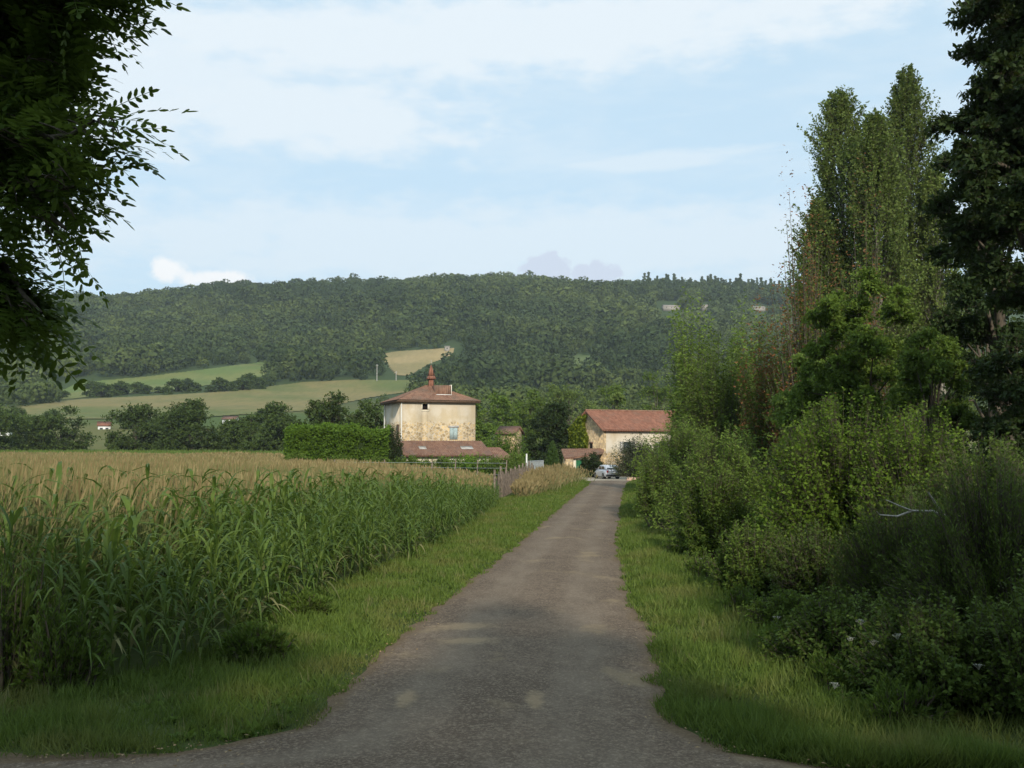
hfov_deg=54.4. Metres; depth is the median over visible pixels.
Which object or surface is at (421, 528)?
maize plant
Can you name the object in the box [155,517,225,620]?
maize plant
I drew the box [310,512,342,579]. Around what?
maize plant
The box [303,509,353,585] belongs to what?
maize plant
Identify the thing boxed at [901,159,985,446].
poplar
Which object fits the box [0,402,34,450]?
hedgerow tree
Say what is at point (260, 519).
maize plant
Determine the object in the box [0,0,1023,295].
sky
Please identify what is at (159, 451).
green crop
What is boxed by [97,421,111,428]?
cottage
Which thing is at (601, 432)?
farmhouse
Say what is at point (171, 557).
maize plant
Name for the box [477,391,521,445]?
farm tree
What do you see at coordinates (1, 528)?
plant
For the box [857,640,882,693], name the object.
wild carrot
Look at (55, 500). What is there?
maize plant
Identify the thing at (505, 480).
paling fence
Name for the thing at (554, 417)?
dark tree
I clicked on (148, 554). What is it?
maize plant
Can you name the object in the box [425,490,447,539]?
maize plant
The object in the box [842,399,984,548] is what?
shrub
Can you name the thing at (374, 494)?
maize plant
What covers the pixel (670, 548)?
weed clump
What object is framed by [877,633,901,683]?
wild carrot
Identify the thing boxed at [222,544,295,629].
maize plant
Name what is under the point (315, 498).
maize plant
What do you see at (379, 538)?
maize plant
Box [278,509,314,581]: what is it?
maize plant
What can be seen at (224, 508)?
maize plant
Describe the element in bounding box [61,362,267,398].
pasture
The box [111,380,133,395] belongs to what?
hillside tree
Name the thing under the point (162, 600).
maize plant
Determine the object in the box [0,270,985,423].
forest
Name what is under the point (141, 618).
maize plant
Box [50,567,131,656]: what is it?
maize plant
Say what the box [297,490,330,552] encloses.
maize plant
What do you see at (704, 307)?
hillside house
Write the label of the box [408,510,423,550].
maize plant
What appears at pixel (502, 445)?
round bush
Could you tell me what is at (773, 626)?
wild carrot
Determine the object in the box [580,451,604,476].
porch shrub
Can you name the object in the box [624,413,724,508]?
shrub
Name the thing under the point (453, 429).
shuttered window
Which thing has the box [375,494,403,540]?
maize plant
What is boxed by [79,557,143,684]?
maize plant
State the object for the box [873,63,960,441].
poplar
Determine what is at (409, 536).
maize plant
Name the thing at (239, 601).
maize plant
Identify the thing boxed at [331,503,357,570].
maize plant
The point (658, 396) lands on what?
farm tree
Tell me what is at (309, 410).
garden tree
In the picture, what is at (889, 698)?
weed clump
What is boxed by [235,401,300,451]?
hedgerow tree
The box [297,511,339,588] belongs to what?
maize plant
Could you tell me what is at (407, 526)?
maize plant
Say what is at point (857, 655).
wild carrot
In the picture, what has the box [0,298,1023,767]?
ground
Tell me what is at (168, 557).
maize plant
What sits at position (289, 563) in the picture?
maize plant
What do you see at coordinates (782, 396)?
young elm
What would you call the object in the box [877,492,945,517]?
dead branch
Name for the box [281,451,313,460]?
garden bush
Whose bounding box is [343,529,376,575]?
maize plant
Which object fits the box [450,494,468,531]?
maize plant
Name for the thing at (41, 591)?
maize plant
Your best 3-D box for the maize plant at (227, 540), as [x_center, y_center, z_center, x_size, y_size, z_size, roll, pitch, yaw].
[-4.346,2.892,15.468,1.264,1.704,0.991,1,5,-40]
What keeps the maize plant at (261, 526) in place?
on the ground at (300, 416)
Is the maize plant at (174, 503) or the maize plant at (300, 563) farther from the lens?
the maize plant at (300, 563)
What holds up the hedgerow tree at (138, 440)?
on the ground at (300, 416)
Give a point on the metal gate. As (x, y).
(538, 463)
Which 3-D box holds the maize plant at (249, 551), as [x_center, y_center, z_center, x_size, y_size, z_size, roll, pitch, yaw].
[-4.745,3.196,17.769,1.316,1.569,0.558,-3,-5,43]
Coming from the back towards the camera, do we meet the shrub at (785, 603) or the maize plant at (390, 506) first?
the maize plant at (390, 506)
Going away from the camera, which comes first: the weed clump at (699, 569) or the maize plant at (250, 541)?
the maize plant at (250, 541)
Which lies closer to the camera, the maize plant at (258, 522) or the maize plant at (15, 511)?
the maize plant at (15, 511)
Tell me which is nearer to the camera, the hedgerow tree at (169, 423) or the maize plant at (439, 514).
the maize plant at (439, 514)
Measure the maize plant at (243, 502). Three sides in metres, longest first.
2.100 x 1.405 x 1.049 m
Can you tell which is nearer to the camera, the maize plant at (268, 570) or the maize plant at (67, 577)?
the maize plant at (67, 577)
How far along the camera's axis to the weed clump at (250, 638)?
12.57 m
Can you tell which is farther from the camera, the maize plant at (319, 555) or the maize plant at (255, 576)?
the maize plant at (319, 555)
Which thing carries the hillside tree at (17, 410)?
on the ground at (300, 416)
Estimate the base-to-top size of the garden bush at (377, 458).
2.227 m
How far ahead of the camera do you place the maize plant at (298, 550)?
19.65 m
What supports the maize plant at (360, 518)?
on the ground at (300, 416)
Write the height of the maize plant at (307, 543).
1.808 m
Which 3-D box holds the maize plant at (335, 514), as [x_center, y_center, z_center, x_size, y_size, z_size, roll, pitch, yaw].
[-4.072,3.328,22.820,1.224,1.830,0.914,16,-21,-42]
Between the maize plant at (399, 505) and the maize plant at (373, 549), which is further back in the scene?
the maize plant at (399, 505)
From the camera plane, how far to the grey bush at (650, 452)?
96.67 m
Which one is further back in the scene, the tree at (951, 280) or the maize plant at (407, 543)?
the tree at (951, 280)
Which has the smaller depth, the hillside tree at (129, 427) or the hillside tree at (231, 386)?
the hillside tree at (129, 427)
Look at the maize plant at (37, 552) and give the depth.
13.28 m
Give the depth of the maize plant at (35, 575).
12.73 m
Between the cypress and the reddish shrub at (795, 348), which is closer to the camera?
the reddish shrub at (795, 348)
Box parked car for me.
[594,465,619,478]
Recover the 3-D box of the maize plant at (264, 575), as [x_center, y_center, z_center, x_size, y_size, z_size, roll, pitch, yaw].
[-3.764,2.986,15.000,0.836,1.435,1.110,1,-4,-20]
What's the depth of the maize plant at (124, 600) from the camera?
12.21 m
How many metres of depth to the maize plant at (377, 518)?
24.44 m
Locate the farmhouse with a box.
[561,409,676,471]
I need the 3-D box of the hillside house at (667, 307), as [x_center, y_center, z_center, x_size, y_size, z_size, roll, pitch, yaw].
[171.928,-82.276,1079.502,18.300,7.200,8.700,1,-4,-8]
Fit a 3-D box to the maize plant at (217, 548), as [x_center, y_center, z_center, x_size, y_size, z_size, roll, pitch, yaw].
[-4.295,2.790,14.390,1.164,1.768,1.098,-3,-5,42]
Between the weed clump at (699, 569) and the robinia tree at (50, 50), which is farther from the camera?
the weed clump at (699, 569)
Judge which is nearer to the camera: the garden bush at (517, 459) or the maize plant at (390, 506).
the maize plant at (390, 506)
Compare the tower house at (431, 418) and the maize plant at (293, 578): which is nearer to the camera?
the maize plant at (293, 578)
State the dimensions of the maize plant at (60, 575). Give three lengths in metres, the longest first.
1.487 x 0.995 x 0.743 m
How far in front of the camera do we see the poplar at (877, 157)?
60.07 m
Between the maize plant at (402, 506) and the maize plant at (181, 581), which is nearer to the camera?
the maize plant at (181, 581)
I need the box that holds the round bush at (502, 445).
[483,428,530,464]
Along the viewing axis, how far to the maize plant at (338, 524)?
21.37 m
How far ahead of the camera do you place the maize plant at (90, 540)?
13.05 m
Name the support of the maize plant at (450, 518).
on the ground at (300, 416)
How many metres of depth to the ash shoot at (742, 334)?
53.98 m
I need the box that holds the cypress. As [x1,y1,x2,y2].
[544,440,559,466]
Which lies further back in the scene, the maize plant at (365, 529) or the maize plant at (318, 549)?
the maize plant at (365, 529)
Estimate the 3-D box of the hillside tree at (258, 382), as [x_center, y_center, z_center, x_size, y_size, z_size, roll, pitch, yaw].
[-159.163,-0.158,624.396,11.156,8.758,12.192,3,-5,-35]
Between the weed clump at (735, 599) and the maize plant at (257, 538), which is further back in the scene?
the maize plant at (257, 538)
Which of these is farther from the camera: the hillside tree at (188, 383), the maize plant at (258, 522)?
the hillside tree at (188, 383)
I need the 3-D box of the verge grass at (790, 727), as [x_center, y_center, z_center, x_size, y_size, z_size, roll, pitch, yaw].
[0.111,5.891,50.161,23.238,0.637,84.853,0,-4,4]
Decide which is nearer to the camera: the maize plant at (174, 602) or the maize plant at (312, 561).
the maize plant at (174, 602)
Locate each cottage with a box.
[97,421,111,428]
[221,416,240,422]
[496,426,524,452]
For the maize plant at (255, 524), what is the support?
on the ground at (300, 416)
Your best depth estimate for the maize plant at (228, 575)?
15.09 m
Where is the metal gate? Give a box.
[526,454,543,468]
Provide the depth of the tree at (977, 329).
29.12 m
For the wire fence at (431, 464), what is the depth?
81.74 m
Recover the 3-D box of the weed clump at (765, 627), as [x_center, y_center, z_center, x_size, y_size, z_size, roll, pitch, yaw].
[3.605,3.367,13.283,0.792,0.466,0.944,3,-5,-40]
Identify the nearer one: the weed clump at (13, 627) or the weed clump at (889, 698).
the weed clump at (889, 698)
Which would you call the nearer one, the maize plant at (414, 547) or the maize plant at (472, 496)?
the maize plant at (414, 547)
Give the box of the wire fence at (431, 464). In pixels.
[334,459,506,474]
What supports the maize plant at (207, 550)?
on the ground at (300, 416)
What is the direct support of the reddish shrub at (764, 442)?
on the ground at (300, 416)
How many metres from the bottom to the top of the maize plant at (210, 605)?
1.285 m
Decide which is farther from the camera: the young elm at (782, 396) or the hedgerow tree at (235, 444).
the hedgerow tree at (235, 444)
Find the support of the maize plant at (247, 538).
on the ground at (300, 416)
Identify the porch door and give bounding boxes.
[576,460,587,470]
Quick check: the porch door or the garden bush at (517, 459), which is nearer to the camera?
the garden bush at (517, 459)
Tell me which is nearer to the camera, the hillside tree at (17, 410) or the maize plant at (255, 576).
the maize plant at (255, 576)
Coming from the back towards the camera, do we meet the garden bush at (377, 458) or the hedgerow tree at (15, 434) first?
the hedgerow tree at (15, 434)
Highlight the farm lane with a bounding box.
[0,480,834,767]
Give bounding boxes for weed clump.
[0,524,91,691]
[9,592,116,692]
[212,616,297,662]
[254,585,342,615]
[642,502,672,528]
[664,537,690,553]
[673,544,718,577]
[709,582,762,615]
[738,622,802,644]
[794,649,859,691]
[857,672,958,727]
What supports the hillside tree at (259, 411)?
on the ground at (300, 416)
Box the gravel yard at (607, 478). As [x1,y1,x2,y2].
[582,476,630,480]
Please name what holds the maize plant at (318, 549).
on the ground at (300, 416)
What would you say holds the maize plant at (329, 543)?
on the ground at (300, 416)
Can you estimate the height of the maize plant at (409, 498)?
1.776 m
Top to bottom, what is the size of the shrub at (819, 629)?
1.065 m
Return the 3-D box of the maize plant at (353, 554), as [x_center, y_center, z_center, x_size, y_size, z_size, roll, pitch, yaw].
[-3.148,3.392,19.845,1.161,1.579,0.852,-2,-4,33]
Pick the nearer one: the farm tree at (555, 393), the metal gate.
the metal gate
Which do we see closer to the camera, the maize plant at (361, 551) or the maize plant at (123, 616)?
the maize plant at (123, 616)
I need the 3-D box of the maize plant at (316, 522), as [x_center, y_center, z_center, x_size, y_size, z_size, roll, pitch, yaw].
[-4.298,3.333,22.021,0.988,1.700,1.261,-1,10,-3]
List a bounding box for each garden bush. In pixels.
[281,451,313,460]
[322,454,358,461]
[365,456,392,463]
[386,423,404,461]
[388,453,423,466]
[418,454,459,469]
[449,452,487,472]
[479,454,521,478]
[507,451,527,467]
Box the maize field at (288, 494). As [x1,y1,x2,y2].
[1,461,505,643]
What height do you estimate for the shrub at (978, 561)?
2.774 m
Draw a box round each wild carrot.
[764,616,780,637]
[817,682,852,707]
[834,637,871,697]
[845,619,866,690]
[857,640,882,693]
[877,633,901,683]
[962,664,998,722]
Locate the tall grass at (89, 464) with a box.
[0,450,492,616]
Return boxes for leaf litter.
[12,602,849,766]
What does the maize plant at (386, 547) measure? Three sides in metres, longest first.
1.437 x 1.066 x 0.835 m
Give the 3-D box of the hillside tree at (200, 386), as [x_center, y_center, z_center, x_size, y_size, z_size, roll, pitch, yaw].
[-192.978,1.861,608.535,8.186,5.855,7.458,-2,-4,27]
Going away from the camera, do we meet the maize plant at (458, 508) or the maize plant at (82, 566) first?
the maize plant at (82, 566)
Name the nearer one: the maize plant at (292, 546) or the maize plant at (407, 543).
the maize plant at (292, 546)
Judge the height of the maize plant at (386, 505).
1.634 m
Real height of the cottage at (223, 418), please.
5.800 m
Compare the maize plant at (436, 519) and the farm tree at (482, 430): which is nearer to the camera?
the maize plant at (436, 519)
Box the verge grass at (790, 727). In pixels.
[0,479,1023,767]
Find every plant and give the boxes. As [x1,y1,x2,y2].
[0,474,61,587]
[0,500,32,605]
[0,504,70,603]
[0,516,83,641]
[0,534,31,576]
[0,534,55,604]
[0,534,88,609]
[1,506,49,608]
[1,542,76,600]
[2,544,94,643]
[2,550,54,689]
[3,521,104,655]
[4,494,113,613]
[4,538,89,644]
[16,560,105,667]
[18,494,139,637]
[18,505,95,607]
[34,514,146,636]
[39,510,128,658]
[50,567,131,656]
[59,574,111,674]
[64,506,155,658]
[66,526,162,648]
[79,544,167,670]
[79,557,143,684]
[89,541,179,664]
[91,553,157,648]
[101,534,207,654]
[113,562,176,671]
[114,540,188,643]
[119,540,196,649]
[135,495,240,623]
[135,527,196,635]
[136,524,201,625]
[137,489,225,619]
[137,585,198,668]
[138,541,220,649]
[139,542,204,637]
[145,538,205,632]
[148,558,200,655]
[149,550,229,670]
[150,566,189,656]
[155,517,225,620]
[157,496,233,616]
[160,564,218,647]
[170,505,260,602]
[173,518,249,635]
[173,583,215,651]
[181,510,260,623]
[182,527,245,632]
[183,578,233,650]
[187,539,283,632]
[189,540,271,648]
[197,566,233,657]
[198,513,269,621]
[199,526,258,626]
[201,489,270,600]
[201,501,255,585]
[202,490,279,592]
[203,507,257,597]
[206,527,291,635]
[207,500,267,609]
[213,550,267,632]
[216,483,261,595]
[217,537,294,620]
[219,544,251,613]
[221,513,277,592]
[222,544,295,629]
[227,501,305,610]
[233,509,283,601]
[233,524,291,622]
[234,524,286,617]
[237,535,287,621]
[240,507,290,591]
[241,519,272,596]
[244,514,293,567]
[245,501,308,590]
[245,502,280,567]
[246,521,306,610]
[246,526,297,614]
[248,525,300,593]
[253,518,293,587]
[257,529,317,602]
[265,513,318,596]
[266,518,303,587]
[266,537,316,596]
[272,514,310,591]
[275,527,299,584]
[277,515,354,592]
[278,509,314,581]
[278,520,313,581]
[284,505,322,590]
[286,506,312,580]
[290,490,329,574]
[290,535,330,594]
[293,514,341,597]
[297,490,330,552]
[297,492,347,553]
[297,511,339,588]
[303,498,357,577]
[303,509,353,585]
[303,512,348,590]
[304,513,331,572]
[305,500,337,558]
[307,515,338,579]
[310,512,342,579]
[312,497,356,572]
[312,508,343,580]
[312,532,341,594]
[314,500,366,583]
[314,508,361,579]
[319,491,360,550]
[320,507,368,577]
[323,483,353,564]
[326,491,366,571]
[329,515,362,565]
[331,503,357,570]
[332,498,380,577]
[333,514,384,581]
[339,501,378,566]
[339,511,382,572]
[340,492,351,563]
[340,498,382,567]
[341,506,386,566]
[342,499,377,555]
[343,485,369,549]
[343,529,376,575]
[344,501,398,577]
[352,490,377,543]
[352,505,401,570]
[353,496,374,556]
[353,521,383,571]
[358,497,400,552]
[359,498,397,560]
[364,491,416,559]
[365,483,396,535]
[366,508,385,562]
[368,523,393,564]
[371,511,393,563]
[373,507,403,564]
[373,512,398,553]
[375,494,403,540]
[378,488,395,533]
[380,520,405,563]
[383,483,402,536]
[384,515,411,558]
[389,488,407,540]
[389,509,428,558]
[393,495,421,543]
[393,512,413,547]
[394,493,437,552]
[394,520,422,551]
[396,509,419,559]
[397,482,428,540]
[397,488,429,527]
[397,493,422,549]
[398,509,425,547]
[399,499,427,541]
[402,488,430,534]
[403,507,429,558]
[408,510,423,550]
[414,514,434,546]
[419,516,428,545]
[424,496,446,540]
[424,508,441,543]
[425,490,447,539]
[426,492,451,540]
[426,500,452,545]
[430,512,449,543]
[434,492,457,535]
[434,494,452,533]
[442,491,462,533]
[445,500,464,534]
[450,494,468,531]
[464,495,474,525]
[466,489,480,518]
[470,487,485,518]
[473,487,482,516]
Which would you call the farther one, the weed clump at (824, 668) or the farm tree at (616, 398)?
the farm tree at (616, 398)
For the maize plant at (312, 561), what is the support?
on the ground at (300, 416)
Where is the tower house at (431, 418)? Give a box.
[380,362,508,461]
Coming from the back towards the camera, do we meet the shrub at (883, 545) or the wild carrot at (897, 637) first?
the shrub at (883, 545)
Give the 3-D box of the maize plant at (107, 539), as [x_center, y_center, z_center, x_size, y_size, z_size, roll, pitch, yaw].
[-5.306,2.599,12.984,1.304,1.980,1.206,1,-4,-20]
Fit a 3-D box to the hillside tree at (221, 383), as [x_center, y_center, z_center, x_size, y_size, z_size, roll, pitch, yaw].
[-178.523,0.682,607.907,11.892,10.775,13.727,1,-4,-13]
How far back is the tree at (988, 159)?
20.13 m
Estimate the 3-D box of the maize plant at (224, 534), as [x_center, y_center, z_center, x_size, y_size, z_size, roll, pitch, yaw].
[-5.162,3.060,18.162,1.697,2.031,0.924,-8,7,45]
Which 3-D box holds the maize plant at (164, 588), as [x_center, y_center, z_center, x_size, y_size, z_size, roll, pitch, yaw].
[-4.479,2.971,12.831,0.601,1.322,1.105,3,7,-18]
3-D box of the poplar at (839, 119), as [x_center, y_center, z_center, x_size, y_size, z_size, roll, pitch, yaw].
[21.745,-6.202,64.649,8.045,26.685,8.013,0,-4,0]
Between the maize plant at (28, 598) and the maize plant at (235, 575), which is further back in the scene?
the maize plant at (235, 575)
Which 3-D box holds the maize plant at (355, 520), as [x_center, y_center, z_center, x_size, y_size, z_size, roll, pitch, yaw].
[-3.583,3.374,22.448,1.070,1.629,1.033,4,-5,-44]
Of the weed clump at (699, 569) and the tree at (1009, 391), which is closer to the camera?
the weed clump at (699, 569)
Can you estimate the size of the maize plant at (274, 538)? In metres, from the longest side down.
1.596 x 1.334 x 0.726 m
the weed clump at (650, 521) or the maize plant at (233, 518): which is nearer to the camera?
the maize plant at (233, 518)
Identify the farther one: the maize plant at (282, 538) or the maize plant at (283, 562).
the maize plant at (282, 538)
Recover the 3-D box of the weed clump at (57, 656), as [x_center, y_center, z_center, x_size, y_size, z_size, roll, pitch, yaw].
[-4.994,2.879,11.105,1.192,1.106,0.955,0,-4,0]
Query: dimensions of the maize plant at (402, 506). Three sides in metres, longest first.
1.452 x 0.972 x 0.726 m
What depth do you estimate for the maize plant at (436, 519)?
27.66 m
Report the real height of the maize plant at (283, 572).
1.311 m
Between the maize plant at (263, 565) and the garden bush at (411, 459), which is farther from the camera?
the garden bush at (411, 459)
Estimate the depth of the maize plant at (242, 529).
16.02 m
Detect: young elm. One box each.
[763,346,845,479]
[772,265,925,472]
[880,326,980,484]
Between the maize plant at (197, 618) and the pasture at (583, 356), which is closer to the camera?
the maize plant at (197, 618)
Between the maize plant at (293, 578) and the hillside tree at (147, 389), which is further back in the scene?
the hillside tree at (147, 389)
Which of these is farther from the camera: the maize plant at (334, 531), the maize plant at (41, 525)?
the maize plant at (334, 531)
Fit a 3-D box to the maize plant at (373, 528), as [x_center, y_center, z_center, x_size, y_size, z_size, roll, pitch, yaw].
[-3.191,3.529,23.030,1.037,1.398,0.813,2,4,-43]
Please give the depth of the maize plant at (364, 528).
22.58 m
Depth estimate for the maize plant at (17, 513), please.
11.82 m
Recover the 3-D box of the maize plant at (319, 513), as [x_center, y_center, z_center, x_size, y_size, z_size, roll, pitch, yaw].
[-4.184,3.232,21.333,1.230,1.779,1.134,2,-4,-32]
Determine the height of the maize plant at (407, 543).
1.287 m
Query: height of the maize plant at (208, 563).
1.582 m
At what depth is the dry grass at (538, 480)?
61.62 m
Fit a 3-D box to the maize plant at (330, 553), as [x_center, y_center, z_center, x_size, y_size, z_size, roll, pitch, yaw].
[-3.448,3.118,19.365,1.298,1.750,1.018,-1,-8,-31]
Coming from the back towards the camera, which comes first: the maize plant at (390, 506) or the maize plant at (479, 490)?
the maize plant at (479, 490)
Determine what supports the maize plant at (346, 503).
on the ground at (300, 416)
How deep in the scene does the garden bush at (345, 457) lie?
95.45 m
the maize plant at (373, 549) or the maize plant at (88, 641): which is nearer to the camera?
the maize plant at (88, 641)
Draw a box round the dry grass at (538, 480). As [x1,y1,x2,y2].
[509,463,597,496]
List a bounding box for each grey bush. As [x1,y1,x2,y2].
[605,432,658,478]
[637,438,663,470]
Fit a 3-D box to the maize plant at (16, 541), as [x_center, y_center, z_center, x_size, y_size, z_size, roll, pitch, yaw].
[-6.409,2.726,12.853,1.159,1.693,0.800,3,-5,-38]
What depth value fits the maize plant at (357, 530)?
20.16 m
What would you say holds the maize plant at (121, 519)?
on the ground at (300, 416)
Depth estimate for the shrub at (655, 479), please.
36.18 m
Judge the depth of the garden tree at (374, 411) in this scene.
139.20 m
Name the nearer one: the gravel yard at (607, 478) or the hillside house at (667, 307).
the gravel yard at (607, 478)
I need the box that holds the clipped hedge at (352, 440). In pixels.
[282,422,393,461]
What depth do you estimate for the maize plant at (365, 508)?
23.91 m
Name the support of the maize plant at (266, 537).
on the ground at (300, 416)
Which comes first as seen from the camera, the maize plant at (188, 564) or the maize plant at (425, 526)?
the maize plant at (188, 564)
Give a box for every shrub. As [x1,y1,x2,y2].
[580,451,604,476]
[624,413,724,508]
[630,443,682,518]
[637,421,775,534]
[662,460,764,559]
[701,515,793,596]
[731,288,795,481]
[736,588,822,629]
[737,387,945,568]
[754,515,869,605]
[754,586,906,667]
[760,145,831,469]
[815,481,954,623]
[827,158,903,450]
[831,586,1007,717]
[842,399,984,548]
[865,443,1023,628]
[879,429,1023,536]
[976,552,1023,719]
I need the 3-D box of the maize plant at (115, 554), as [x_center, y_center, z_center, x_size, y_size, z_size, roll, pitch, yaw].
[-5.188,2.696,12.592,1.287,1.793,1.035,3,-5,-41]
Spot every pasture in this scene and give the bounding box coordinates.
[21,379,412,418]
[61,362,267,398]
[571,353,589,364]
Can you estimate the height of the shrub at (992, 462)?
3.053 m
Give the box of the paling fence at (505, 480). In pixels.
[493,461,533,498]
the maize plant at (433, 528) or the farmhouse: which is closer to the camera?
the maize plant at (433, 528)
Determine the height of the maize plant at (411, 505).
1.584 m
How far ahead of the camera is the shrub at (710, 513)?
24.09 m
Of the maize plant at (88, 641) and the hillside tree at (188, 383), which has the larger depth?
the hillside tree at (188, 383)
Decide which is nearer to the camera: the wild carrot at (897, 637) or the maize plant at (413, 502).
the wild carrot at (897, 637)
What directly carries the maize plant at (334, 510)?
on the ground at (300, 416)
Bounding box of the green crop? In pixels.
[0,448,283,454]
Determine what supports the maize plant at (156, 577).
on the ground at (300, 416)
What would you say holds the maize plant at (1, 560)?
on the ground at (300, 416)
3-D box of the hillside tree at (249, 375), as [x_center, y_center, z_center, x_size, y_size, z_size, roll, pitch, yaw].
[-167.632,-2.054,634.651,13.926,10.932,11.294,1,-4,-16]
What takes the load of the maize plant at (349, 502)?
on the ground at (300, 416)
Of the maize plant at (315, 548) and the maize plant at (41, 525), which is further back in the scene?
the maize plant at (315, 548)
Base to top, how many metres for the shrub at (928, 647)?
1.258 m
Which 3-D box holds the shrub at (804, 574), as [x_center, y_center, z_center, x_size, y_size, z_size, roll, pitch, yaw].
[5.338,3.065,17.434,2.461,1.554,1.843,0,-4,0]
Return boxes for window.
[421,403,428,411]
[448,426,458,438]
[620,442,634,452]
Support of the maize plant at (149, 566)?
on the ground at (300, 416)
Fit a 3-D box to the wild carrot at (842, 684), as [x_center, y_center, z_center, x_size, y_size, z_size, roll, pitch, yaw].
[3.348,3.294,10.273,0.438,0.488,0.347,-1,-4,21]
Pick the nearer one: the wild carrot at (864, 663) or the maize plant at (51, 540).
the wild carrot at (864, 663)
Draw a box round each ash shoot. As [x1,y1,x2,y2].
[662,286,721,445]
[669,324,758,456]
[719,290,781,445]
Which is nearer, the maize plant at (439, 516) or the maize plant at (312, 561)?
the maize plant at (312, 561)
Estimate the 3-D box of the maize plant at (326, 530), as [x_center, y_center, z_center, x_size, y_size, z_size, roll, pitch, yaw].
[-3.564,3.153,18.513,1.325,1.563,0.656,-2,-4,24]
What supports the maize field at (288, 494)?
on the ground at (300, 416)
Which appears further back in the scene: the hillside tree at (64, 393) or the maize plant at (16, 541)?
the hillside tree at (64, 393)
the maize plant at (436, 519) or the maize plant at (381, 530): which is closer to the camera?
the maize plant at (381, 530)
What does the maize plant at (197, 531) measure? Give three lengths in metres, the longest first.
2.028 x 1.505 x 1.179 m
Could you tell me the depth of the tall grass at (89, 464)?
21.60 m
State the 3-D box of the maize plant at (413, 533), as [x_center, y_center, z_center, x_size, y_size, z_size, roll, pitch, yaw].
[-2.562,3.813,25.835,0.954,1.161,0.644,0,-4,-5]
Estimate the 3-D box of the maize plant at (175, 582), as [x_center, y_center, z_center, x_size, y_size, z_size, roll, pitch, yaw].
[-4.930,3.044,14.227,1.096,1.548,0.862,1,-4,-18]
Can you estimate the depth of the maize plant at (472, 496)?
35.99 m
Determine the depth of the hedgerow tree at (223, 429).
219.31 m
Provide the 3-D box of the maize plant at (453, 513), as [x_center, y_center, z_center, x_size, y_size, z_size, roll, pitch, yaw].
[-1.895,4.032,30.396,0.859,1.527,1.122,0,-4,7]
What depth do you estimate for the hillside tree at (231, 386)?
607.30 m
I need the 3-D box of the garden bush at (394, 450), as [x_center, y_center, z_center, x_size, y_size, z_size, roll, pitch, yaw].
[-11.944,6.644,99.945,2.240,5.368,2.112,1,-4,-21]
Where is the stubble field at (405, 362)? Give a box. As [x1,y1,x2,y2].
[384,348,453,374]
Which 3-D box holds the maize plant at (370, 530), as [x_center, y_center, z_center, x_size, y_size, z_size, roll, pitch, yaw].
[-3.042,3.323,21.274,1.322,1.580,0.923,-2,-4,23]
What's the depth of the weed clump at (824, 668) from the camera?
11.12 m
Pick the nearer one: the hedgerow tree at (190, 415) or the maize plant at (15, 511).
the maize plant at (15, 511)
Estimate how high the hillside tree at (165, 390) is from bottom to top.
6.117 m
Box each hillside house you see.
[661,305,679,310]
[700,304,710,310]
[752,306,764,310]
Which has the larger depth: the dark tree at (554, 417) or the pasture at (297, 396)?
the pasture at (297, 396)
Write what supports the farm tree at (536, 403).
on the ground at (300, 416)
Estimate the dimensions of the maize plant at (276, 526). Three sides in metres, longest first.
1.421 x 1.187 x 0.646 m
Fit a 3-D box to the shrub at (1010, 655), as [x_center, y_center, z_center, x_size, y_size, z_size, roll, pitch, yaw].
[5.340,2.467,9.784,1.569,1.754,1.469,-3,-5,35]
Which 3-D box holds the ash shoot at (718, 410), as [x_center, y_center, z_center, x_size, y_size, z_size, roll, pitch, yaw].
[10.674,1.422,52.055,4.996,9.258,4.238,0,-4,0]
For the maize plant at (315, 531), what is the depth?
21.05 m
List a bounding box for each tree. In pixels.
[0,0,196,396]
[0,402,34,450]
[2,413,54,449]
[5,406,26,416]
[19,405,99,450]
[41,408,63,422]
[60,390,70,396]
[81,380,98,394]
[86,382,114,396]
[100,402,171,450]
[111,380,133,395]
[114,415,138,429]
[131,381,144,392]
[139,385,153,393]
[148,398,232,450]
[150,412,191,450]
[154,386,161,392]
[161,386,173,394]
[164,378,186,391]
[178,378,198,392]
[193,382,202,390]
[202,419,242,450]
[204,385,215,391]
[210,377,228,391]
[222,412,269,450]
[224,382,238,390]
[233,378,252,389]
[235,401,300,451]
[240,372,257,386]
[251,377,267,388]
[254,404,282,414]
[285,399,327,433]
[307,389,361,426]
[350,398,383,428]
[475,403,496,445]
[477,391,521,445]
[512,388,547,446]
[523,399,573,464]
[537,382,598,449]
[592,383,625,409]
[607,392,627,409]
[635,368,677,409]
[918,129,1023,448]
[920,0,1023,311]
[936,273,1023,470]
[961,327,1023,475]
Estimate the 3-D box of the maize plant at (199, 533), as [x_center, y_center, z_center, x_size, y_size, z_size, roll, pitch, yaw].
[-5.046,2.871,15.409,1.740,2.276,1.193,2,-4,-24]
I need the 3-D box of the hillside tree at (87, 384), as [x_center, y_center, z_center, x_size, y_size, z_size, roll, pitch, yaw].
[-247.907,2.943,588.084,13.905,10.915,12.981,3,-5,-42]
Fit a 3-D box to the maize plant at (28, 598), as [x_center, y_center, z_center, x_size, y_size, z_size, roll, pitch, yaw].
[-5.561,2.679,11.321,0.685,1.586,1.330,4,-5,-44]
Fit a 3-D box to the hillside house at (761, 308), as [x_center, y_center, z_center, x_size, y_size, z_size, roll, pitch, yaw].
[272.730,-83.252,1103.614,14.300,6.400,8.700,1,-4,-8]
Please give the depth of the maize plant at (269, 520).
17.72 m
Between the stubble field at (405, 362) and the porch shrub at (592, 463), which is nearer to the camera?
the porch shrub at (592, 463)
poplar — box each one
[774,84,901,428]
[779,196,851,424]
[822,107,942,436]
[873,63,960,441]
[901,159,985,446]

